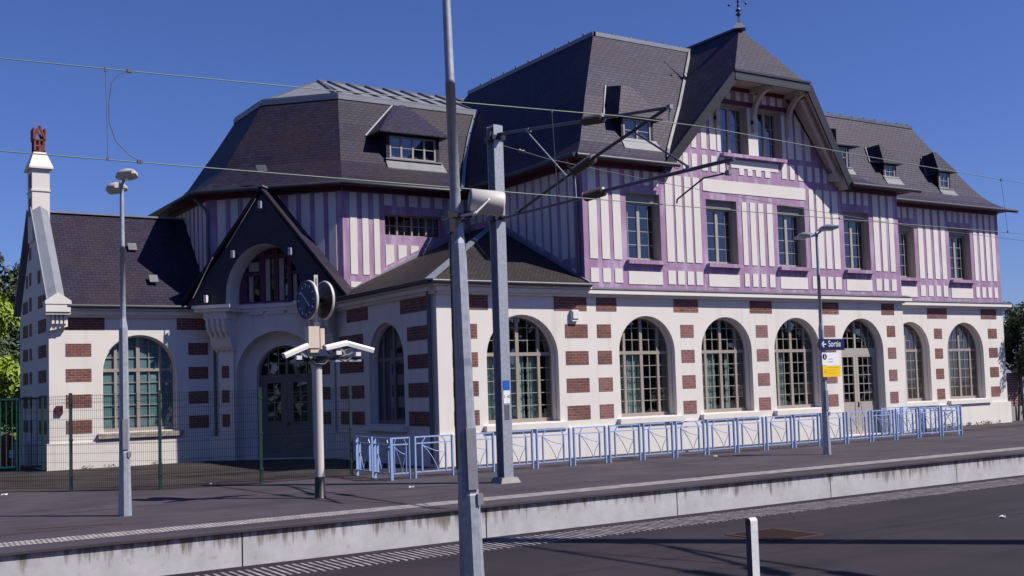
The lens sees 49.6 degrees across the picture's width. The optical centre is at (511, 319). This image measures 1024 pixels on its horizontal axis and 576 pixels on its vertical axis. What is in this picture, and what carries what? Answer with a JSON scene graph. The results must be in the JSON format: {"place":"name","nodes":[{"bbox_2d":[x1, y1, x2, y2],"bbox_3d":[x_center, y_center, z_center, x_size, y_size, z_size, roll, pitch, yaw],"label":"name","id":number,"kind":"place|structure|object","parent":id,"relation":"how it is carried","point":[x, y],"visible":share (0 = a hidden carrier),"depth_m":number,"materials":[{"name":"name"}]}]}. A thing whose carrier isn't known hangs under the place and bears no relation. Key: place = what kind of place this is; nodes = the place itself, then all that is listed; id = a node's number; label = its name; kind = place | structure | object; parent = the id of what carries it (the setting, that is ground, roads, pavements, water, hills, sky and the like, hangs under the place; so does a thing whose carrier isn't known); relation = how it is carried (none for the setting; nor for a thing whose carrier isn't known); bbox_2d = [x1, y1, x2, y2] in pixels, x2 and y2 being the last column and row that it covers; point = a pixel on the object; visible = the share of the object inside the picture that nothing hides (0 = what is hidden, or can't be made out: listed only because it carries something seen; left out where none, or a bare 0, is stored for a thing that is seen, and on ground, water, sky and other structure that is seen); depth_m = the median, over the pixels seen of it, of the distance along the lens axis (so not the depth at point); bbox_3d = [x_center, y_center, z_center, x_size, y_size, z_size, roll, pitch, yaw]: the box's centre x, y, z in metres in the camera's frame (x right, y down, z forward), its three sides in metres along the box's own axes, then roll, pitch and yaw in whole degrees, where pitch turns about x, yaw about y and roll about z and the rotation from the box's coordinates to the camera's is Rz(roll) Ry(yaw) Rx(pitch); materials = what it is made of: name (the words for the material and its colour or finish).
{"place":"outdoors","nodes":[
{"label":"outdoors","id":0,"kind":"place"},
{"bbox_2d":[1,434,14,468],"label":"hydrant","id":1,"kind":"object","parent":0,"point":[9,456],"visible":0.47,"depth_m":35.69,"materials":[{"name":"red metal"}]},
{"bbox_2d":[14,440,15,465],"bbox_3d":[-16.400,4.406,36.572,0.260,0.900,0.340,0,-4,-33],"label":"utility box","id":2,"kind":"object","parent":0,"point":[14,451],"visible":0.14,"depth_m":36.43,"materials":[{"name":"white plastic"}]},
{"bbox_2d":[0,457,433,491],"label":"rough apron ground","id":3,"kind":"structure","parent":0,"point":[103,477],"depth_m":30.09,"materials":[{"name":"grey asphalt"}]},
{"bbox_2d":[0,398,18,469],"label":"gate","id":4,"kind":"structure","parent":3,"relation":"on","point":[17,435],"depth_m":33.94,"materials":[{"name":"metal"}]},
{"bbox_2d":[19,397,43,469],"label":"gate","id":5,"kind":"structure","parent":3,"relation":"on","point":[42,445],"depth_m":33.88,"materials":[{"name":"green metal"}]},
{"bbox_2d":[68,393,73,491],"bbox_3d":[-10.347,2.865,25.964,0.090,2.300,0.080,0,-4,-33],"label":"fence post","id":6,"kind":"object","parent":3,"relation":"on","point":[70,403],"visible":1,"depth_m":25.94,"materials":[{"name":"green metal"}]},
{"bbox_2d":[70,393,158,487],"bbox_3d":[-9.256,2.809,25.791,2.218,2.200,0.036,-2,-4,8],"label":"fence mesh","id":7,"kind":"object","parent":6,"relation":"attached to","point":[102,418],"visible":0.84,"depth_m":25.86,"materials":[{"name":"green metal"}]},
{"bbox_2d":[157,390,162,489],"bbox_3d":[-8.155,2.775,25.637,0.090,2.300,0.080,0,-4,-33],"label":"fence post","id":8,"kind":"object","parent":3,"relation":"on","point":[159,401],"visible":1,"depth_m":25.62,"materials":[{"name":"green metal"}]},
{"bbox_2d":[159,389,260,486],"bbox_3d":[-7.083,2.757,26.064,2.308,2.200,0.036,0,-4,-22],"label":"fence mesh","id":9,"kind":"object","parent":8,"relation":"attached to","point":[215,439],"visible":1,"depth_m":26.06,"materials":[{"name":"green metal"}]},
{"bbox_2d":[348,385,353,475],"bbox_3d":[-4.092,2.797,28.120,0.090,2.300,0.080,0,-4,-33],"label":"fence post","id":10,"kind":"object","parent":3,"relation":"on","point":[350,429],"visible":1,"depth_m":28.10,"materials":[{"name":"green metal"}]},
{"bbox_2d":[0,420,1023,551],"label":"station platform","id":11,"kind":"structure","parent":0,"point":[246,505],"depth_m":24.15,"materials":[{"name":"asphalt"}]},
{"bbox_2d":[16,522,122,529],"bbox_3d":[-7.438,3.474,18.630,1.665,0.008,0.160,-1,-4,-17],"label":"drain cover","id":12,"kind":"object","parent":11,"relation":"on","point":[69,526],"visible":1,"depth_m":18.60,"materials":[{"name":"metal"}]},
{"bbox_2d":[105,168,138,516],"bbox_3d":[-7.121,0.420,20.283,0.400,6.281,1.600,0,-4,-33],"label":"lamp post","id":13,"kind":"object","parent":11,"relation":"on","point":[125,499],"visible":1,"depth_m":20.17,"materials":[{"name":"metal"}]},
{"bbox_2d":[258,387,263,483],"bbox_3d":[-6.017,2.760,26.508,0.090,2.300,0.080,0,-4,-33],"label":"fence post","id":14,"kind":"object","parent":11,"relation":"on","point":[261,468],"visible":1,"depth_m":26.49,"materials":[{"name":"green metal"}]},
{"bbox_2d":[261,386,350,480],"bbox_3d":[-5.048,2.768,27.307,2.510,2.200,0.036,1,-5,-40],"label":"fence mesh","id":15,"kind":"object","parent":14,"relation":"attached to","point":[303,427],"visible":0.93,"depth_m":27.20,"materials":[{"name":"green metal"}]},
{"bbox_2d":[304,275,326,498],"bbox_3d":[-3.975,1.333,22.427,0.380,4.520,0.300,0,-4,-33],"label":"clock post","id":16,"kind":"object","parent":11,"relation":"on","point":[315,337],"visible":0.96,"depth_m":22.34,"materials":[{"name":"white metal"}]},
{"bbox_2d":[296,278,335,319],"bbox_3d":[-3.995,-0.424,22.569,0.480,0.855,0.810,1,-5,-40],"label":"station clock","id":17,"kind":"object","parent":16,"relation":"attached to","point":[311,299],"visible":0.98,"depth_m":22.47,"materials":[{"name":"paint"}]},
{"bbox_2d":[296,349,360,364],"bbox_3d":[-3.736,0.714,22.615,1.400,0.412,0.286,0,-4,-33],"label":"camera crossarm","id":18,"kind":"object","parent":16,"relation":"attached to","point":[319,360],"visible":0.99,"depth_m":22.48,"materials":[{"name":"black paint"}]},
{"bbox_2d":[282,343,312,359],"bbox_3d":[-4.207,0.633,22.192,0.874,0.339,0.157,1,-5,-42],"label":"security camera","id":19,"kind":"object","parent":18,"relation":"attached to","point":[296,350],"visible":1,"depth_m":22.07,"materials":[{"name":"white plastic"}]},
{"bbox_2d":[322,340,348,357],"bbox_3d":[-3.606,0.610,22.560,0.592,0.391,0.328,0,-4,-33],"label":"security camera","id":20,"kind":"object","parent":18,"relation":"attached to","point":[339,345],"visible":1,"depth_m":22.54,"materials":[{"name":"white plastic"}]},
{"bbox_2d":[330,341,373,357],"bbox_3d":[-3.415,0.624,22.811,1.176,0.380,0.142,0,-4,-24],"label":"security camera","id":21,"kind":"object","parent":18,"relation":"attached to","point":[356,346],"visible":1,"depth_m":22.86,"materials":[{"name":"white plastic"}]},
{"bbox_2d":[355,436,373,477],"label":"railing","id":22,"kind":"object","parent":11,"relation":"on","point":[359,457],"visible":1,"depth_m":27.71,"materials":[{"name":"blue metal"}]},
{"bbox_2d":[373,437,393,480],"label":"railing","id":23,"kind":"object","parent":11,"relation":"on","point":[389,451],"visible":1,"depth_m":26.53,"materials":[{"name":"blue metal"}]},
{"bbox_2d":[389,437,410,479],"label":"railing","id":24,"kind":"object","parent":11,"relation":"on","point":[405,454],"visible":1,"depth_m":26.44,"materials":[{"name":"blue metal"}]},
{"bbox_2d":[413,434,453,477],"bbox_3d":[-1.896,3.304,26.896,1.065,1.000,0.068,0,-4,-33],"label":"railing","id":25,"kind":"object","parent":11,"relation":"on","point":[424,446],"visible":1,"depth_m":26.89,"materials":[{"name":"blue metal"}]},
{"bbox_2d":[476,432,494,471],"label":"railing","id":26,"kind":"object","parent":11,"relation":"on","point":[493,453],"visible":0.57,"depth_m":27.72,"materials":[{"name":"blue metal"}]},
{"bbox_2d":[0,447,1023,547],"bbox_3d":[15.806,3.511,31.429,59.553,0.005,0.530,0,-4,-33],"label":"tactile paving","id":27,"kind":"structure","parent":11,"relation":"on","point":[113,534],"depth_m":20.50,"materials":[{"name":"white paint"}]},
{"bbox_2d":[0,454,1023,575],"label":"platform face","id":28,"kind":"object","parent":11,"relation":"attached to","point":[181,555],"visible":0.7,"depth_m":19.49},
{"bbox_2d":[0,452,1023,555],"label":"platform coping","id":29,"kind":"object","parent":11,"relation":"on","point":[17,552],"depth_m":19.20,"materials":[{"name":"concrete"}]},
{"bbox_2d":[7,433,1020,553],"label":"bitumen seams","id":30,"kind":"object","parent":11,"relation":"on","point":[654,463],"visible":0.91,"depth_m":20.83,"materials":[{"name":"black paint"}]},
{"bbox_2d":[512,430,533,468],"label":"railing","id":31,"kind":"object","parent":11,"relation":"on","point":[532,449],"visible":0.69,"depth_m":28.34,"materials":[{"name":"blue metal"}]},
{"bbox_2d":[82,420,1000,468],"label":"weeds","id":32,"kind":"object","parent":11,"relation":"on","point":[969,424],"visible":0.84,"depth_m":44.08,"materials":[{"name":"green plant"}]},
{"bbox_2d":[535,428,571,468],"bbox_3d":[1.079,3.325,28.800,1.065,1.000,0.068,0,-4,-33],"label":"railing","id":33,"kind":"object","parent":11,"relation":"on","point":[543,438],"visible":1,"depth_m":28.79,"materials":[{"name":"blue metal"}]},
{"bbox_2d":[572,426,606,465],"bbox_3d":[2.071,3.332,29.435,1.065,1.000,0.068,0,-4,-33],"label":"railing","id":34,"kind":"object","parent":11,"relation":"on","point":[599,443],"visible":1,"depth_m":29.42,"materials":[{"name":"blue metal"}]},
{"bbox_2d":[241,472,956,565],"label":"platform joint filler","id":35,"kind":"object","parent":11,"relation":"attached to","point":[485,518],"depth_m":19.88,"materials":[{"name":"black paint"}]},
{"bbox_2d":[484,104,734,483],"bbox_3d":[1.925,-0.642,21.885,1.071,8.020,7.771,0,-4,-33],"label":"catenary mast","id":36,"kind":"object","parent":11,"relation":"on","point":[494,139],"visible":0.98,"depth_m":24.61,"materials":[{"name":"metal"}]},
{"bbox_2d":[503,380,509,418],"bbox_3d":[-0.108,1.770,24.537,0.184,0.860,0.007,0,-4,-33],"label":"number plate","id":37,"kind":"object","parent":36,"relation":"attached to","point":[506,391],"visible":1,"depth_m":24.53,"materials":[{"name":"white"}]},
{"bbox_2d":[0,58,1021,232],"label":"messenger wire","id":38,"kind":"object","parent":36,"relation":"hanging from","point":[131,71],"visible":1,"depth_m":16.90,"materials":[{"name":"grey metal"}]},
{"bbox_2d":[0,150,1023,233],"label":"contact wire","id":39,"kind":"object","parent":38,"relation":"hanging from","point":[462,188],"visible":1,"depth_m":17.02,"materials":[{"name":"grey metal"}]},
{"bbox_2d":[503,145,1023,240],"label":"feeder wire","id":40,"kind":"object","parent":36,"relation":"attached to","point":[757,200],"visible":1,"depth_m":29.26,"materials":[{"name":"grey metal"}]},
{"bbox_2d":[608,424,640,462],"bbox_3d":[3.062,3.339,30.070,1.065,1.000,0.068,0,-4,-33],"label":"railing","id":41,"kind":"object","parent":11,"relation":"on","point":[633,441],"visible":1,"depth_m":30.05,"materials":[{"name":"blue metal"}]},
{"bbox_2d":[642,422,673,459],"bbox_3d":[4.054,3.346,30.705,1.065,1.000,0.068,0,-4,-33],"label":"railing","id":42,"kind":"object","parent":11,"relation":"on","point":[666,439],"visible":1,"depth_m":30.69,"materials":[{"name":"blue metal"}]},
{"bbox_2d":[674,420,705,456],"bbox_3d":[5.046,3.353,31.339,1.065,1.000,0.068,0,-4,-33],"label":"railing","id":43,"kind":"object","parent":11,"relation":"on","point":[698,437],"visible":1,"depth_m":31.33,"materials":[{"name":"blue metal"}]},
{"bbox_2d":[706,418,735,454],"bbox_3d":[6.037,3.360,31.974,1.065,1.000,0.068,0,-4,-33],"label":"railing","id":44,"kind":"object","parent":11,"relation":"on","point":[728,436],"visible":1,"depth_m":31.98,"materials":[{"name":"blue metal"}]},
{"bbox_2d":[425,424,1023,470],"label":"gravelly wall strip","id":45,"kind":"object","parent":11,"relation":"on","point":[991,427],"visible":0.44,"depth_m":34.81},
{"bbox_2d":[736,417,764,451],"bbox_3d":[7.029,3.367,32.609,1.065,1.000,0.068,0,-4,-33],"label":"railing","id":46,"kind":"object","parent":11,"relation":"on","point":[758,433],"visible":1,"depth_m":32.60,"materials":[{"name":"blue metal"}]},
{"bbox_2d":[765,415,792,449],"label":"railing","id":47,"kind":"object","parent":11,"relation":"on","point":[786,431],"visible":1,"depth_m":33.24,"materials":[{"name":"blue metal"}]},
{"bbox_2d":[793,413,819,447],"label":"railing","id":48,"kind":"object","parent":11,"relation":"on","point":[813,429],"visible":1,"depth_m":33.87,"materials":[{"name":"blue metal"}]},
{"bbox_2d":[794,224,838,454],"bbox_3d":[8.523,0.543,30.474,0.400,6.281,1.600,0,-4,-33],"label":"lamp post","id":49,"kind":"object","parent":11,"relation":"on","point":[824,404],"visible":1,"depth_m":30.34,"materials":[{"name":"metal"}]},
{"bbox_2d":[821,352,839,364],"bbox_3d":[8.750,1.068,30.410,0.680,0.350,0.031,0,-4,-33],"label":"notice board","id":50,"kind":"object","parent":49,"relation":"attached to","point":[830,358],"visible":1,"depth_m":30.40,"materials":[{"name":"white"}]},
{"bbox_2d":[817,339,844,349],"bbox_3d":[8.741,0.682,30.568,0.990,0.310,0.259,0,-4,-33],"label":"exit sign","id":51,"kind":"object","parent":49,"relation":"attached to","point":[830,344],"visible":1,"depth_m":30.46,"materials":[{"name":"blue metal"}]},
{"bbox_2d":[822,365,840,376],"bbox_3d":[8.776,1.405,30.394,0.710,0.305,0.029,0,-4,-33],"label":"warning board","id":52,"kind":"object","parent":49,"relation":"attached to","point":[831,371],"visible":1,"depth_m":30.38,"materials":[{"name":"yellow"}]},
{"bbox_2d":[819,412,845,445],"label":"railing","id":53,"kind":"object","parent":11,"relation":"on","point":[839,425],"visible":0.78,"depth_m":34.66,"materials":[{"name":"blue metal"}]},
{"bbox_2d":[845,411,870,443],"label":"railing","id":54,"kind":"object","parent":11,"relation":"on","point":[864,423],"visible":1,"depth_m":35.14,"materials":[{"name":"blue metal"}]},
{"bbox_2d":[870,409,894,441],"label":"railing","id":55,"kind":"object","parent":11,"relation":"on","point":[876,418],"visible":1,"depth_m":35.77,"materials":[{"name":"blue metal"}]},
{"bbox_2d":[880,407,902,435],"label":"railing","id":56,"kind":"object","parent":11,"relation":"on","point":[881,418],"visible":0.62,"depth_m":37.98,"materials":[{"name":"blue metal"}]},
{"bbox_2d":[894,408,918,439],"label":"railing","id":57,"kind":"object","parent":11,"relation":"on","point":[912,423],"visible":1,"depth_m":36.41,"materials":[{"name":"blue metal"}]},
{"bbox_2d":[902,406,926,435],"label":"railing","id":58,"kind":"object","parent":11,"relation":"on","point":[925,425],"visible":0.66,"depth_m":38.75,"materials":[{"name":"blue metal"}]},
{"bbox_2d":[918,407,940,437],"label":"railing","id":59,"kind":"object","parent":11,"relation":"on","point":[935,421],"visible":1,"depth_m":37.04,"materials":[{"name":"blue metal"}]},
{"bbox_2d":[929,405,959,434],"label":"railing","id":60,"kind":"object","parent":11,"relation":"on","point":[930,410],"visible":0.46,"depth_m":38.45,"materials":[{"name":"blue metal"}]},
{"bbox_2d":[940,405,962,435],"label":"railing","id":61,"kind":"object","parent":11,"relation":"on","point":[945,414],"visible":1,"depth_m":37.70,"materials":[{"name":"blue metal"}]},
{"bbox_2d":[1002,301,1023,420],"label":"ivy bush","id":62,"kind":"object","parent":11,"relation":"on","point":[1013,327],"visible":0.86,"depth_m":47.28,"materials":[{"name":"green plant"}]},
{"bbox_2d":[1006,367,1023,420],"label":"boundary wall","id":63,"kind":"structure","parent":11,"relation":"on","point":[1012,377],"depth_m":47.51,"materials":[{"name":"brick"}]},
{"bbox_2d":[0,0,1023,372],"label":"sky","id":64,"kind":"structure","parent":0,"point":[951,71],"materials":[{"name":"blue"}]},
{"bbox_2d":[164,475,1023,575],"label":"island platform","id":65,"kind":"structure","parent":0,"point":[990,546],"depth_m":13.93,"materials":[{"name":"concrete"}]},
{"bbox_2d":[442,0,483,575],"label":"lamp post","id":66,"kind":"object","parent":65,"relation":"on","point":[470,499],"visible":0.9,"depth_m":9.97,"materials":[{"name":"metal"}]},
{"bbox_2d":[441,188,505,468],"bbox_3d":[-0.320,0.064,10.004,0.598,2.530,0.334,-2,-3,0],"label":"loudspeaker","id":67,"kind":"object","parent":66,"relation":"attached to","point":[486,202],"visible":1,"depth_m":9.98,"materials":[{"name":"grey paint"}]},
{"bbox_2d":[196,477,1023,575],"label":"island tactile paving","id":68,"kind":"structure","parent":65,"relation":"on","point":[908,494],"depth_m":16.36,"materials":[{"name":"paint"}]},
{"bbox_2d":[745,517,759,575],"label":"marker post","id":69,"kind":"object","parent":65,"relation":"on","point":[752,546],"visible":1,"depth_m":10.15,"materials":[{"name":"white metal"}]},
{"bbox_2d":[724,528,824,541],"bbox_3d":[3.545,2.900,14.963,0.950,0.012,0.970,0,-4,-33],"label":"grate","id":70,"kind":"object","parent":65,"relation":"on","point":[774,534],"visible":0.9,"depth_m":14.91,"materials":[{"name":"grey metal"}]},
{"label":"ground","id":71,"kind":"structure","parent":0,"visible":0},
{"bbox_2d":[0,375,16,437],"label":"hedge","id":72,"kind":"object","parent":71,"relation":"on","point":[9,427],"visible":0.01,"depth_m":58.23,"materials":[{"name":"green plant"}]},
{"bbox_2d":[0,252,19,409],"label":"tree","id":73,"kind":"object","parent":71,"relation":"on","point":[9,291],"visible":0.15,"depth_m":53.35,"materials":[{"name":"green plant"}]},
{"bbox_2d":[0,265,19,387],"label":"tree","id":74,"kind":"object","parent":71,"relation":"on","point":[13,336],"visible":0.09,"depth_m":58.26,"materials":[{"name":"green plant"}]},
{"label":"forecourt","id":75,"kind":"structure","parent":0,"visible":0},
{"bbox_2d":[0,280,19,426],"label":"tree","id":76,"kind":"object","parent":75,"relation":"on","point":[8,365],"visible":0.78,"depth_m":41.16,"materials":[{"name":"green plant"}]},
{"bbox_2d":[14,0,1017,470],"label":"station building","id":77,"kind":"structure","parent":75,"relation":"on","point":[622,310],"depth_m":36.47,"materials":[{"name":"paint"}]},
{"bbox_2d":[97,335,183,438],"bbox_3d":[-11.983,2.112,35.613,2.660,3.280,0.500,0,-4,-33],"label":"window","id":78,"kind":"structure","parent":77,"relation":"in","point":[151,366],"depth_m":35.87,"materials":[{"name":"glass"}]},
{"bbox_2d":[259,346,313,457],"bbox_3d":[-7.498,2.705,36.919,1.990,3.730,0.154,-3,-4,12],"label":"door","id":79,"kind":"structure","parent":77,"relation":"in","point":[287,380],"depth_m":36.91,"materials":[{"name":"brown paint"}]},
{"bbox_2d":[363,323,407,431],"bbox_3d":[-3.601,1.671,32.775,0.613,3.200,2.650,0,-4,-33],"label":"window","id":80,"kind":"structure","parent":77,"relation":"in","point":[388,377],"depth_m":33.33,"materials":[{"name":"black glass"}]},
{"bbox_2d":[385,215,440,237],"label":"window","id":81,"kind":"structure","parent":77,"relation":"in","point":[425,227],"depth_m":37.68,"materials":[{"name":"paint"}]},
{"bbox_2d":[484,315,568,431],"bbox_3d":[0.250,1.481,31.665,2.760,3.280,0.653,0,-4,-33],"label":"window","id":82,"kind":"structure","parent":77,"relation":"in","point":[533,367],"depth_m":31.99,"materials":[{"name":"paint"}]},
{"bbox_2d":[625,192,666,264],"bbox_3d":[4.030,-2.814,34.369,1.470,2.218,0.500,0,-4,-33],"label":"window","id":83,"kind":"structure","parent":77,"relation":"in","point":[632,197],"depth_m":34.58,"materials":[{"name":"paint"}]},
{"bbox_2d":[618,316,684,423],"bbox_3d":[4.099,1.508,34.128,2.520,3.280,0.653,0,-4,-33],"label":"window","id":84,"kind":"structure","parent":77,"relation":"in","point":[631,362],"depth_m":34.27,"materials":[{"name":"paint"}]},
{"bbox_2d":[705,199,743,268],"bbox_3d":[6.800,-2.794,36.142,1.470,2.218,0.500,0,-4,-33],"label":"window","id":85,"kind":"structure","parent":77,"relation":"in","point":[718,204],"depth_m":36.41,"materials":[{"name":"paint"}]},
{"bbox_2d":[700,317,761,419],"bbox_3d":[6.892,1.533,35.914,2.530,3.270,0.650,0,-4,-33],"label":"window","id":86,"kind":"structure","parent":77,"relation":"in","point":[708,365],"depth_m":36.09,"materials":[{"name":"paint"}]},
{"bbox_2d":[720,104,747,154],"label":"window","id":87,"kind":"structure","parent":77,"relation":"in","point":[742,117],"depth_m":37.06,"materials":[{"name":"paint"}]},
{"bbox_2d":[757,109,781,158],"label":"window","id":88,"kind":"structure","parent":77,"relation":"in","point":[776,126],"depth_m":37.92,"materials":[{"name":"paint"}]},
{"bbox_2d":[777,205,811,270],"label":"window","id":89,"kind":"structure","parent":77,"relation":"in","point":[800,222],"depth_m":38.14,"materials":[{"name":"paint"}]},
{"bbox_2d":[774,318,829,414],"bbox_3d":[9.629,1.553,37.666,2.530,3.270,0.650,0,-4,-33],"label":"window","id":90,"kind":"structure","parent":77,"relation":"in","point":[781,394],"depth_m":37.85,"materials":[{"name":"paint"}]},
{"bbox_2d":[843,211,875,273],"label":"window","id":91,"kind":"structure","parent":77,"relation":"in","point":[864,225],"depth_m":39.95,"materials":[{"name":"paint"}]},
{"bbox_2d":[841,319,879,434],"bbox_3d":[12.310,2.024,39.557,2.250,4.150,0.154,0,-4,-33],"label":"door","id":92,"kind":"structure","parent":77,"relation":"in","point":[853,352],"depth_m":39.64,"materials":[{"name":"grey paint"}]},
{"bbox_2d":[898,225,920,280],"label":"window","id":93,"kind":"structure","parent":77,"relation":"in","point":[909,231],"depth_m":43.70,"materials":[{"name":"paint"}]},
{"bbox_2d":[903,322,938,405],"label":"window","id":94,"kind":"structure","parent":77,"relation":"in","point":[915,330],"depth_m":43.69,"materials":[{"name":"paint"}]},
{"bbox_2d":[948,228,976,282],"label":"window","id":95,"kind":"structure","parent":77,"relation":"in","point":[966,254],"depth_m":45.56,"materials":[{"name":"paint"}]},
{"bbox_2d":[947,323,992,404],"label":"window","id":96,"kind":"structure","parent":77,"relation":"in","point":[969,331],"depth_m":45.29,"materials":[{"name":"paint"}]},
{"bbox_3d":[-13.172,2.997,26.666,0.090,2.300,0.080,0,-4,-33],"label":"fence post","id":97,"kind":"object","parent":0,"visible":0},
{"bbox_2d":[0,395,69,489],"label":"fence mesh","id":98,"kind":"object","parent":97,"relation":"attached to","point":[33,437],"visible":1,"depth_m":26.21,"materials":[{"name":"green metal"}]}
]}

